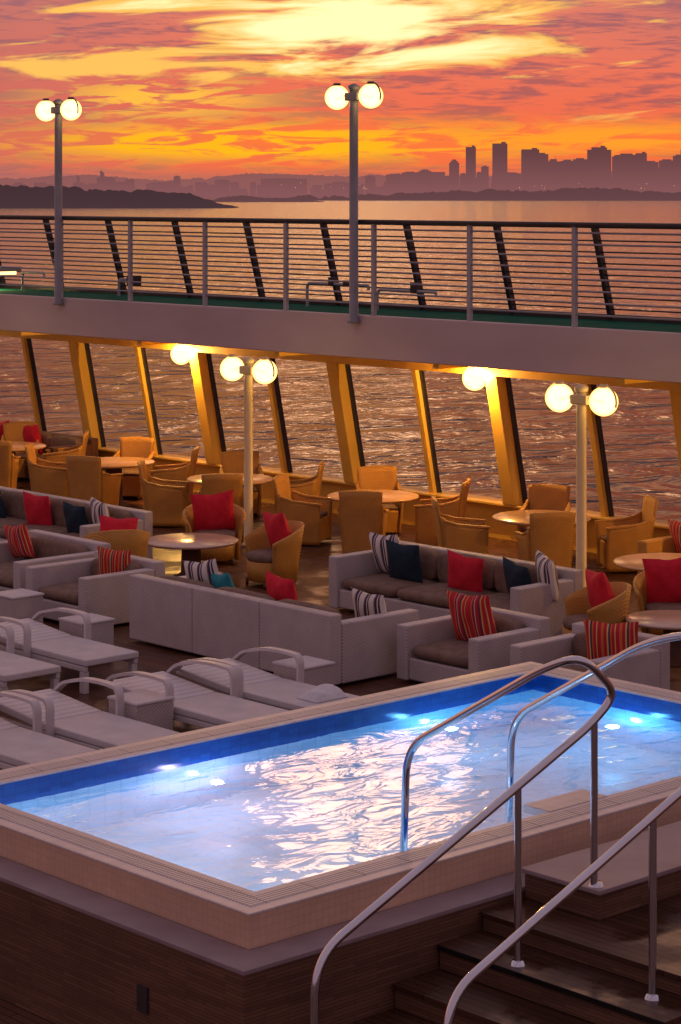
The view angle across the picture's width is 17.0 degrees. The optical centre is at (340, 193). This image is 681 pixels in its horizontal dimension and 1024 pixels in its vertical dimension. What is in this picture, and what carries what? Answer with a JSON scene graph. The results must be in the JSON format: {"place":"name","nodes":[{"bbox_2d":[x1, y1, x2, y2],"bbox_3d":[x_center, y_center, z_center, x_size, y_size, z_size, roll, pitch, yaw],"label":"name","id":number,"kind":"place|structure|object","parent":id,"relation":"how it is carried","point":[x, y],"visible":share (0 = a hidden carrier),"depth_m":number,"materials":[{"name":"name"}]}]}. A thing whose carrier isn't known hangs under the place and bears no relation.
{"place":"outdoors","nodes":[
{"label":"outdoors","id":0,"kind":"place"},
{"bbox_2d":[0,184,235,207],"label":"headland","id":1,"kind":"structure","parent":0,"point":[21,196],"depth_m":3111.30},
{"bbox_2d":[212,195,323,201],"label":"island","id":2,"kind":"structure","parent":0,"point":[241,198],"depth_m":5262.73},
{"bbox_2d":[261,178,306,195],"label":"building","id":3,"kind":"structure","parent":0,"point":[284,183],"depth_m":7879.56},
{"bbox_2d":[0,171,611,196],"bbox_3d":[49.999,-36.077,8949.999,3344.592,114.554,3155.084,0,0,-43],"label":"hills","id":4,"kind":"structure","parent":0,"point":[244,180],"depth_m":8883.62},
{"bbox_2d":[0,199,680,521],"bbox_3d":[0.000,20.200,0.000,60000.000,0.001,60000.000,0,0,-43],"label":"sea","id":5,"kind":"structure","parent":0,"point":[640,442],"depth_m":253.77,"materials":[{"name":"grey liquid"}]},
{"bbox_2d":[466,145,475,186],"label":"skyscraper","id":6,"kind":"structure","parent":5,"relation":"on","point":[470,162],"depth_m":7913.69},
{"bbox_2d":[521,148,538,190],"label":"high-rise building","id":7,"kind":"structure","parent":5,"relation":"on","point":[530,160],"depth_m":7881.69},
{"bbox_2d":[635,152,646,179],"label":"high-rise building","id":8,"kind":"structure","parent":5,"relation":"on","point":[641,165],"depth_m":7871.77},
{"bbox_2d":[0,288,680,383],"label":"deck","id":9,"kind":"structure","parent":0,"point":[625,352],"depth_m":33.99,"materials":[{"name":"green paint"}]},
{"bbox_2d":[0,266,44,290],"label":"deck floodlight","id":10,"kind":"object","parent":9,"relation":"on","point":[7,271],"visible":0.94,"depth_m":42.81,"materials":[{"name":"grey paint"}]},
{"bbox_2d":[35,97,81,304],"bbox_3d":[-4.892,0.138,39.477,0.370,3.591,1.175,0,0,-43],"label":"globe street lamp","id":11,"kind":"object","parent":9,"relation":"attached to","point":[69,108],"visible":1,"depth_m":39.42,"materials":[{"name":"metal"}]},
{"bbox_2d":[306,277,369,305],"bbox_3d":[-0.049,1.588,36.397,0.100,0.490,1.500,0,0,-43],"label":"deck pipe fitting","id":12,"kind":"object","parent":9,"relation":"on","point":[345,284],"visible":0.89,"depth_m":36.46,"materials":[{"name":"grey paint"}]},
{"bbox_2d":[0,330,680,390],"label":"header","id":13,"kind":"object","parent":9,"relation":"attached to","point":[668,386],"visible":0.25,"depth_m":35.61,"materials":[{"name":"beige paint"}]},
{"bbox_2d":[171,344,191,364],"bbox_3d":[-2.717,2.708,38.855,0.368,0.435,0.368,0,0,-3],"label":"wall globe lamp","id":14,"kind":"object","parent":13,"relation":"attached to","point":[181,354],"visible":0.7,"depth_m":38.72,"materials":[{"name":"white glass"}]},
{"bbox_2d":[462,367,486,390],"bbox_3d":[1.987,2.708,33.739,0.368,0.435,0.368,0,0,8],"label":"wall globe lamp","id":15,"kind":"object","parent":13,"relation":"attached to","point":[474,378],"visible":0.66,"depth_m":33.61,"materials":[{"name":"white glass"}]},
{"bbox_2d":[0,215,680,326],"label":"deck railing","id":16,"kind":"object","parent":9,"relation":"on","point":[373,261],"visible":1,"depth_m":33.77,"materials":[{"name":"metal"}]},
{"bbox_2d":[325,81,382,322],"bbox_3d":[0.198,0.138,33.941,0.370,3.591,1.175,0,0,-43],"label":"globe street lamp","id":17,"kind":"object","parent":9,"relation":"attached to","point":[369,94],"visible":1,"depth_m":33.88,"materials":[{"name":"metal"}]},
{"bbox_2d":[377,282,436,309],"bbox_3d":[1.017,1.603,35.238,0.100,0.460,1.350,0,0,-43],"label":"deck pipe fitting","id":18,"kind":"object","parent":9,"relation":"on","point":[414,289],"visible":0.85,"depth_m":35.10,"materials":[{"name":"grey paint"}]},
{"bbox_2d":[0,478,680,1023],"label":"teak deck","id":19,"kind":"structure","parent":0,"point":[312,584],"depth_m":27.71,"materials":[{"name":"wood"}]},
{"bbox_2d":[0,441,20,488],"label":"wicker dining chair","id":20,"kind":"object","parent":19,"relation":"on","point":[9,462],"visible":0.87,"depth_m":38.74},
{"bbox_2d":[1,422,38,477],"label":"wicker dining chair","id":21,"kind":"object","parent":19,"relation":"on","point":[13,431],"visible":0.29,"depth_m":41.72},
{"bbox_2d":[0,588,43,623],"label":"side table","id":22,"kind":"object","parent":19,"relation":"on","point":[21,603],"visible":0.68,"depth_m":26.80,"materials":[{"name":"grey wicker"}]},
{"bbox_2d":[12,442,45,488],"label":"round table","id":23,"kind":"object","parent":19,"relation":"on","point":[18,447],"visible":0.29,"depth_m":40.14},
{"bbox_2d":[0,622,60,697],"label":"sun lounger","id":24,"kind":"object","parent":19,"relation":"on","point":[13,666],"visible":0.91,"depth_m":23.31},
{"bbox_2d":[24,444,69,497],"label":"wicker dining chair","id":25,"kind":"object","parent":19,"relation":"on","point":[47,477],"visible":0.67,"depth_m":37.71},
{"bbox_2d":[0,692,95,768],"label":"sun lounger","id":26,"kind":"object","parent":19,"relation":"on","point":[20,746],"visible":0.58,"depth_m":19.99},
{"bbox_2d":[0,529,110,590],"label":"wicker armchair","id":27,"kind":"object","parent":19,"relation":"on","point":[50,547],"visible":0.48,"depth_m":29.12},
{"bbox_2d":[4,524,34,558],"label":"throw pillow","id":28,"kind":"object","parent":27,"relation":"on","point":[19,540],"visible":1,"depth_m":29.46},
{"bbox_2d":[24,431,97,478],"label":"wicker sofa","id":29,"kind":"object","parent":19,"relation":"on","point":[53,441],"visible":0.26,"depth_m":41.17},
{"bbox_2d":[23,424,42,453],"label":"throw pillow","id":30,"kind":"object","parent":29,"relation":"on","point":[31,433],"visible":0.65,"depth_m":41.61,"materials":[{"name":"red fabric"}]},
{"bbox_2d":[43,430,88,462],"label":"wicker dining chair","id":31,"kind":"object","parent":19,"relation":"on","point":[61,454],"visible":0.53,"depth_m":39.88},
{"bbox_2d":[0,607,138,693],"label":"sun lounger","id":32,"kind":"object","parent":19,"relation":"on","point":[36,640],"visible":0.92,"depth_m":24.28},
{"bbox_2d":[0,486,152,558],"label":"wicker sofa","id":33,"kind":"object","parent":19,"relation":"on","point":[14,505],"visible":0.4,"depth_m":32.57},
{"bbox_2d":[23,491,52,525],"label":"throw pillow","id":34,"kind":"object","parent":33,"relation":"on","point":[37,510],"visible":0.97,"depth_m":32.69,"materials":[{"name":"red fabric"}]},
{"bbox_2d":[63,501,88,532],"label":"throw pillow","id":35,"kind":"object","parent":33,"relation":"on","point":[76,518],"visible":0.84,"depth_m":31.94,"materials":[{"name":"blue fabric"}]},
{"bbox_2d":[90,497,109,523],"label":"throw pillow","id":36,"kind":"object","parent":33,"relation":"on","point":[98,508],"visible":0.66,"depth_m":31.58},
{"bbox_2d":[58,613,114,644],"bbox_3d":[-2.830,4.965,25.356,0.460,0.470,0.460,0,0,-43],"label":"side table","id":37,"kind":"object","parent":19,"relation":"on","point":[102,629],"visible":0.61,"depth_m":25.25,"materials":[{"name":"white plastic"}]},
{"bbox_2d":[0,677,178,749],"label":"sun lounger","id":38,"kind":"object","parent":19,"relation":"on","point":[67,718],"visible":0.66,"depth_m":20.83,"materials":[{"name":"plastic"}]},
{"bbox_2d":[66,455,122,505],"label":"wicker dining chair","id":39,"kind":"object","parent":19,"relation":"on","point":[88,477],"visible":0.86,"depth_m":36.48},
{"bbox_2d":[26,551,164,624],"bbox_3d":[-2.994,4.820,27.780,1.200,0.680,1.250,0,0,-43],"label":"wicker armchair","id":40,"kind":"object","parent":19,"relation":"on","point":[82,585],"visible":0.73,"depth_m":27.43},
{"bbox_2d":[97,546,130,574],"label":"throw pillow","id":41,"kind":"object","parent":40,"relation":"on","point":[112,561],"visible":0.68,"depth_m":27.73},
{"bbox_2d":[83,529,150,557],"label":"tub wicker chair","id":42,"kind":"object","parent":19,"relation":"on","point":[135,542],"visible":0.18,"depth_m":29.65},
{"bbox_2d":[100,515,138,530],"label":"throw pillow","id":43,"kind":"object","parent":42,"relation":"on","point":[108,523],"visible":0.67,"depth_m":29.88,"materials":[{"name":"red fabric"}]},
{"bbox_2d":[101,457,154,506],"bbox_3d":[-3.770,4.830,37.873,1.360,0.740,1.360,0,0,-43],"label":"round table","id":44,"kind":"object","parent":19,"relation":"on","point":[113,465],"visible":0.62,"depth_m":37.77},
{"bbox_2d":[113,436,154,498],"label":"wicker dining chair","id":45,"kind":"object","parent":19,"relation":"on","point":[137,446],"visible":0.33,"depth_m":39.17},
{"bbox_2d":[107,689,174,730],"bbox_3d":[-1.877,4.965,21.410,0.460,0.470,0.460,0,0,-43],"label":"side table","id":46,"kind":"object","parent":19,"relation":"on","point":[150,707],"visible":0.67,"depth_m":21.29,"materials":[{"name":"grey wicker"}]},
{"bbox_2d":[137,460,189,525],"bbox_3d":[-2.784,4.684,35.632,0.788,0.975,0.710,0,0,1],"label":"wicker dining chair","id":47,"kind":"object","parent":19,"relation":"on","point":[165,502],"visible":0.87,"depth_m":35.33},
{"bbox_2d":[149,446,198,505],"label":"wicker dining chair","id":48,"kind":"object","parent":19,"relation":"on","point":[182,471],"visible":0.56,"depth_m":37.38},
{"bbox_2d":[148,533,238,576],"bbox_3d":[-2.016,4.940,30.750,1.280,0.520,1.280,0,0,-43],"label":"round coffee table","id":49,"kind":"object","parent":19,"relation":"on","point":[190,545],"visible":0.82,"depth_m":30.64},
{"bbox_2d":[105,660,288,727],"bbox_3d":[-1.343,4.888,21.745,0.870,0.623,2.031,0,0,-43],"label":"sun lounger","id":50,"kind":"object","parent":19,"relation":"on","point":[198,705],"visible":0.65,"depth_m":21.68,"materials":[{"name":"plastic"}]},
{"bbox_2d":[182,504,245,565],"bbox_3d":[-1.782,4.789,32.057,0.898,0.823,0.770,0,0,-8],"label":"tub wicker chair","id":51,"kind":"object","parent":19,"relation":"on","point":[231,553],"visible":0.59,"depth_m":31.89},
{"bbox_2d":[190,490,235,530],"bbox_3d":[-1.790,4.500,32.112,0.616,0.616,0.232,-6,15,-7],"label":"throw pillow","id":52,"kind":"object","parent":51,"relation":"on","point":[214,512],"visible":0.98,"depth_m":32.02,"materials":[{"name":"red fabric"}]},
{"bbox_2d":[198,474,243,507],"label":"wicker dining chair","id":53,"kind":"object","parent":19,"relation":"on","point":[212,484],"visible":0.34,"depth_m":34.10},
{"bbox_2d":[187,473,272,526],"bbox_3d":[-1.727,4.830,35.636,1.360,0.740,1.360,0,0,-43],"label":"round table","id":54,"kind":"object","parent":19,"relation":"on","point":[258,479],"visible":0.32,"depth_m":35.48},
{"bbox_2d":[219,450,263,515],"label":"wicker dining chair","id":55,"kind":"object","parent":19,"relation":"on","point":[232,461],"visible":0.41,"depth_m":37.10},
{"bbox_2d":[220,354,276,546],"bbox_3d":[-1.359,3.796,33.596,0.370,2.808,1.175,0,0,-43],"label":"globe street lamp","id":56,"kind":"object","parent":19,"relation":"on","point":[233,367],"visible":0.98,"depth_m":33.54,"materials":[{"name":"metal"}]},
{"bbox_2d":[176,647,358,710],"bbox_3d":[-0.715,4.888,22.391,0.870,0.623,2.031,0,0,-43],"label":"sun lounger","id":57,"kind":"object","parent":19,"relation":"on","point":[261,686],"visible":0.64,"depth_m":22.46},
{"bbox_2d":[297,684,347,702],"bbox_3d":[-0.174,4.779,21.848,0.420,0.112,0.300,0,0,-43],"label":"folded towel","id":58,"kind":"object","parent":57,"relation":"on","point":[322,693],"visible":1,"depth_m":21.77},
{"bbox_2d":[244,520,303,589],"bbox_3d":[-0.873,4.789,30.222,0.770,0.823,0.898,0,0,-31],"label":"tub wicker chair","id":59,"kind":"object","parent":19,"relation":"on","point":[280,558],"visible":0.8,"depth_m":29.95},
{"bbox_2d":[263,511,290,547],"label":"throw pillow","id":60,"kind":"object","parent":59,"relation":"on","point":[277,528],"visible":0.77,"depth_m":30.10,"materials":[{"name":"red fabric"}]},
{"bbox_2d":[130,572,418,684],"bbox_3d":[-0.798,4.780,25.540,1.300,0.760,3.480,0,0,-43],"label":"wicker sofa","id":61,"kind":"object","parent":19,"relation":"on","point":[183,613],"visible":0.96,"depth_m":24.74,"materials":[{"name":"wicker"}]},
{"bbox_2d":[183,558,218,584],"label":"throw pillow","id":62,"kind":"object","parent":61,"relation":"on","point":[203,571],"visible":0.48,"depth_m":26.16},
{"bbox_2d":[211,573,234,588],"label":"throw pillow","id":63,"kind":"object","parent":61,"relation":"on","point":[222,580],"visible":0.38,"depth_m":25.83,"materials":[{"name":"teal fabric"}]},
{"bbox_2d":[266,571,297,600],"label":"throw pillow","id":64,"kind":"object","parent":61,"relation":"on","point":[278,588],"visible":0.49,"depth_m":25.13,"materials":[{"name":"red fabric"}]},
{"bbox_2d":[351,587,386,617],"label":"throw pillow","id":65,"kind":"object","parent":61,"relation":"on","point":[365,604],"visible":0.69,"depth_m":24.59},
{"bbox_2d":[273,460,324,513],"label":"wicker dining chair","id":66,"kind":"object","parent":19,"relation":"on","point":[310,486],"visible":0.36,"depth_m":35.34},
{"bbox_2d":[273,474,331,544],"bbox_3d":[-0.574,4.684,33.805,0.788,0.975,0.710,0,0,17],"label":"wicker dining chair","id":67,"kind":"object","parent":19,"relation":"on","point":[313,513],"visible":0.84,"depth_m":33.55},
{"bbox_2d":[272,655,334,685],"bbox_3d":[-0.374,4.965,22.996,0.460,0.470,0.460,0,0,-43],"label":"side table","id":68,"kind":"object","parent":19,"relation":"on","point":[317,671],"visible":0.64,"depth_m":22.89,"materials":[{"name":"grey wicker"}]},
{"bbox_2d":[0,661,680,1023],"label":"swimming pool","id":69,"kind":"structure","parent":19,"relation":"on","point":[242,872],"depth_m":15.11,"materials":[{"name":"liquid"}]},
{"bbox_2d":[337,490,389,553],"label":"wicker dining chair","id":70,"kind":"object","parent":19,"relation":"on","point":[362,514],"visible":0.81,"depth_m":32.20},
{"bbox_2d":[327,489,418,503],"bbox_3d":[0.482,4.830,33.618,1.360,0.740,1.360,0,0,-43],"label":"round table","id":71,"kind":"object","parent":19,"relation":"on","point":[392,496],"visible":0.38,"depth_m":33.49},
{"bbox_2d":[355,465,403,534],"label":"wicker dining chair","id":72,"kind":"object","parent":19,"relation":"on","point":[380,477],"visible":0.47,"depth_m":35.04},
{"bbox_2d":[98,450,670,552],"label":"sill wall","id":73,"kind":"structure","parent":19,"relation":"on","point":[497,529],"depth_m":35.51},
{"bbox_2d":[21,338,608,516],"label":"thin mullions","id":74,"kind":"object","parent":73,"relation":"on","point":[597,462],"visible":0.65,"depth_m":35.31,"materials":[{"name":"beige paint"}]},
{"bbox_2d":[68,342,680,505],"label":"wide mullions","id":75,"kind":"object","parent":73,"relation":"on","point":[503,437],"visible":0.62,"depth_m":36.40,"materials":[{"name":"beige paint"}]},
{"bbox_2d":[27,338,613,516],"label":"gaskets","id":76,"kind":"object","parent":75,"relation":"attached to","point":[357,426],"visible":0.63,"depth_m":36.53,"materials":[{"name":"rubber"}]},
{"bbox_2d":[98,445,668,529],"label":"sill","id":77,"kind":"structure","parent":73,"relation":"on","point":[661,524],"depth_m":35.86,"materials":[{"name":"beige paint"}]},
{"bbox_2d":[414,478,470,545],"bbox_3d":[1.515,4.684,33.469,0.788,0.975,0.710,0,0,10],"label":"wicker dining chair","id":78,"kind":"object","parent":19,"relation":"on","point":[425,527],"visible":0.69,"depth_m":33.20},
{"bbox_2d":[329,540,582,636],"bbox_3d":[1.350,4.780,27.562,1.100,0.760,3.250,0,0,-43],"label":"wicker sofa","id":79,"kind":"object","parent":19,"relation":"on","point":[427,598],"visible":0.57,"depth_m":27.44,"materials":[{"name":"wicker"}]},
{"bbox_2d":[368,532,400,572],"bbox_3d":[0.594,4.520,28.532,0.223,0.560,0.560,-21,10,-39],"label":"throw pillow","id":80,"kind":"object","parent":79,"relation":"on","point":[378,545],"visible":0.62,"depth_m":28.49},
{"bbox_2d":[385,539,422,582],"bbox_3d":[0.788,4.560,28.099,0.538,0.538,0.220,3,15,40],"label":"throw pillow","id":81,"kind":"object","parent":79,"relation":"on","point":[404,562],"visible":1,"depth_m":27.99,"materials":[{"name":"blue fabric"}]},
{"bbox_2d":[447,549,483,591],"bbox_3d":[1.502,4.580,27.397,0.515,0.515,0.214,10,19,33],"label":"throw pillow","id":82,"kind":"object","parent":79,"relation":"on","point":[465,573],"visible":0.98,"depth_m":27.30,"materials":[{"name":"red fabric"}]},
{"bbox_2d":[503,557,531,594],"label":"throw pillow","id":83,"kind":"object","parent":79,"relation":"on","point":[515,574],"visible":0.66,"depth_m":26.60,"materials":[{"name":"blue fabric"}]},
{"bbox_2d":[535,550,558,601],"bbox_3d":[2.408,4.460,26.559,0.210,0.515,0.515,-11,9,-13],"label":"throw pillow","id":84,"kind":"object","parent":79,"relation":"on","point":[546,570],"visible":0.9,"depth_m":26.37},
{"bbox_2d":[431,496,489,553],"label":"wicker dining chair","id":85,"kind":"object","parent":19,"relation":"on","point":[465,534],"visible":0.72,"depth_m":31.13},
{"bbox_2d":[310,656,614,1023],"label":"pool handrail","id":86,"kind":"object","parent":19,"relation":"on","point":[412,875],"visible":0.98,"depth_m":13.76,"materials":[{"name":"silver metal"}]},
{"bbox_2d":[397,607,549,682],"bbox_3d":[1.408,4.820,24.131,1.100,0.680,1.220,0,0,-43],"label":"wicker armchair","id":87,"kind":"object","parent":19,"relation":"on","point":[431,649],"visible":0.56,"depth_m":23.97,"materials":[{"name":"wicker"}]},
{"bbox_2d":[446,590,496,640],"bbox_3d":[1.403,4.520,24.181,0.605,0.605,0.239,-2,14,44],"label":"throw pillow","id":88,"kind":"object","parent":87,"relation":"on","point":[472,617],"visible":0.81,"depth_m":24.05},
{"bbox_2d":[349,821,680,1023],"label":"pool steps","id":89,"kind":"structure","parent":19,"relation":"on","point":[585,952],"depth_m":13.66,"materials":[{"name":"wood"}]},
{"bbox_2d":[492,510,590,525],"bbox_3d":[2.774,4.830,31.406,1.360,0.740,1.360,0,0,-43],"label":"round table","id":90,"kind":"object","parent":19,"relation":"on","point":[519,517],"visible":0.38,"depth_m":31.41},
{"bbox_2d":[517,484,570,531],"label":"wicker dining chair","id":91,"kind":"object","parent":19,"relation":"on","point":[548,497],"visible":0.28,"depth_m":32.81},
{"bbox_2d":[514,512,575,567],"bbox_3d":[2.743,4.684,30.355,0.710,0.975,0.788,0,0,-9],"label":"wicker dining chair","id":92,"kind":"object","parent":19,"relation":"on","point":[550,535],"visible":0.75,"depth_m":30.04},
{"bbox_2d":[443,632,680,1023],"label":"pool handrail","id":93,"kind":"object","parent":19,"relation":"on","point":[649,820],"visible":0.94,"depth_m":12.99,"materials":[{"name":"silver metal"}]},
{"bbox_2d":[545,380,617,587],"bbox_3d":[3.047,3.796,28.804,0.370,2.808,1.175,0,0,-43],"label":"globe street lamp","id":94,"kind":"object","parent":19,"relation":"on","point":[601,400],"visible":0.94,"depth_m":28.75,"materials":[{"name":"metal"}]},
{"bbox_2d":[510,621,669,689],"bbox_3d":[2.522,4.820,23.037,1.100,0.680,1.200,0,0,-43],"label":"wicker armchair","id":95,"kind":"object","parent":19,"relation":"on","point":[649,666],"visible":0.32,"depth_m":22.95,"materials":[{"name":"wicker"}]},
{"bbox_2d":[583,619,638,659],"bbox_3d":[2.726,4.540,22.816,0.560,0.560,0.218,-1,14,17],"label":"throw pillow","id":96,"kind":"object","parent":95,"relation":"on","point":[604,639],"visible":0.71,"depth_m":22.72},
{"bbox_2d":[562,582,630,633],"bbox_3d":[2.864,4.789,25.483,0.770,0.823,0.898,0,0,-14],"label":"tub wicker chair","id":97,"kind":"object","parent":19,"relation":"on","point":[579,608],"visible":0.36,"depth_m":25.32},
{"bbox_2d":[585,569,614,607],"bbox_3d":[2.918,4.500,25.496,0.230,0.582,0.582,-15,-2,-13],"label":"throw pillow","id":98,"kind":"object","parent":97,"relation":"on","point":[599,590],"visible":0.75,"depth_m":25.31,"materials":[{"name":"red fabric"}]},
{"bbox_2d":[594,496,657,571],"bbox_3d":[3.965,4.684,31.395,0.788,0.975,0.710,0,0,-8],"label":"wicker dining chair","id":99,"kind":"object","parent":19,"relation":"on","point":[616,537],"visible":0.73,"depth_m":31.10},
{"bbox_2d":[613,553,680,571],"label":"round table","id":100,"kind":"object","parent":19,"relation":"on","point":[633,562],"visible":0.3,"depth_m":27.80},
{"bbox_2d":[625,610,680,666],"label":"round coffee table","id":101,"kind":"object","parent":19,"relation":"on","point":[667,621],"visible":0.88,"depth_m":25.08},
{"bbox_2d":[638,536,674,573],"bbox_3d":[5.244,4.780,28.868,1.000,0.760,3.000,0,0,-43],"label":"dining chair","id":102,"kind":"object","parent":19,"relation":"on","point":[665,544],"visible":0.18,"depth_m":29.68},
{"bbox_2d":[667,519,680,552],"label":"throw pillow","id":103,"kind":"object","parent":102,"relation":"on","point":[675,529],"visible":0.89,"depth_m":29.81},
{"bbox_2d":[633,571,680,635],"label":"tub wicker chair","id":104,"kind":"object","parent":19,"relation":"on","point":[639,585],"visible":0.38,"depth_m":26.23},
{"bbox_2d":[642,557,680,603],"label":"throw pillow","id":105,"kind":"object","parent":104,"relation":"on","point":[663,580],"visible":0.96,"depth_m":26.30,"materials":[{"name":"red fabric"}]},
{"bbox_2d":[0,0,680,180],"label":"sky","id":106,"kind":"structure","parent":0,"point":[164,90],"materials":[{"name":"orange"}]},
{"bbox_2d":[12,166,680,198],"bbox_3d":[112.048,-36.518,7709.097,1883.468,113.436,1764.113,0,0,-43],"label":"distant city blocks","id":107,"kind":"structure","parent":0,"point":[508,181],"depth_m":7666.54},
{"bbox_2d":[402,172,417,192],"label":"building","id":108,"kind":"structure","parent":0,"point":[409,179],"depth_m":7843.24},
{"bbox_2d":[418,169,431,192],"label":"high-rise building","id":109,"kind":"structure","parent":0,"point":[425,175],"depth_m":7903.37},
{"bbox_2d":[290,187,680,200],"bbox_3d":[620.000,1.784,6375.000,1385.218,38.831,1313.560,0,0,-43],"label":"island","id":110,"kind":"structure","parent":0,"point":[588,194],"depth_m":6278.08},
{"bbox_2d":[492,142,506,180],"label":"skyscraper","id":111,"kind":"structure","parent":0,"point":[499,158],"depth_m":7870.27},
{"bbox_2d":[573,158,586,182],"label":"high-rise building","id":112,"kind":"structure","parent":0,"point":[580,167],"depth_m":7895.92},
{"bbox_2d":[591,146,606,187],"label":"high-rise building","id":113,"kind":"structure","parent":0,"point":[598,156],"depth_m":7850.31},
{"bbox_2d":[587,150,610,187],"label":"high-rise building","id":114,"kind":"structure","parent":0,"point":[589,166],"depth_m":7898.06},
{"bbox_2d":[619,153,635,189],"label":"high-rise building","id":115,"kind":"structure","parent":0,"point":[628,163],"depth_m":7881.12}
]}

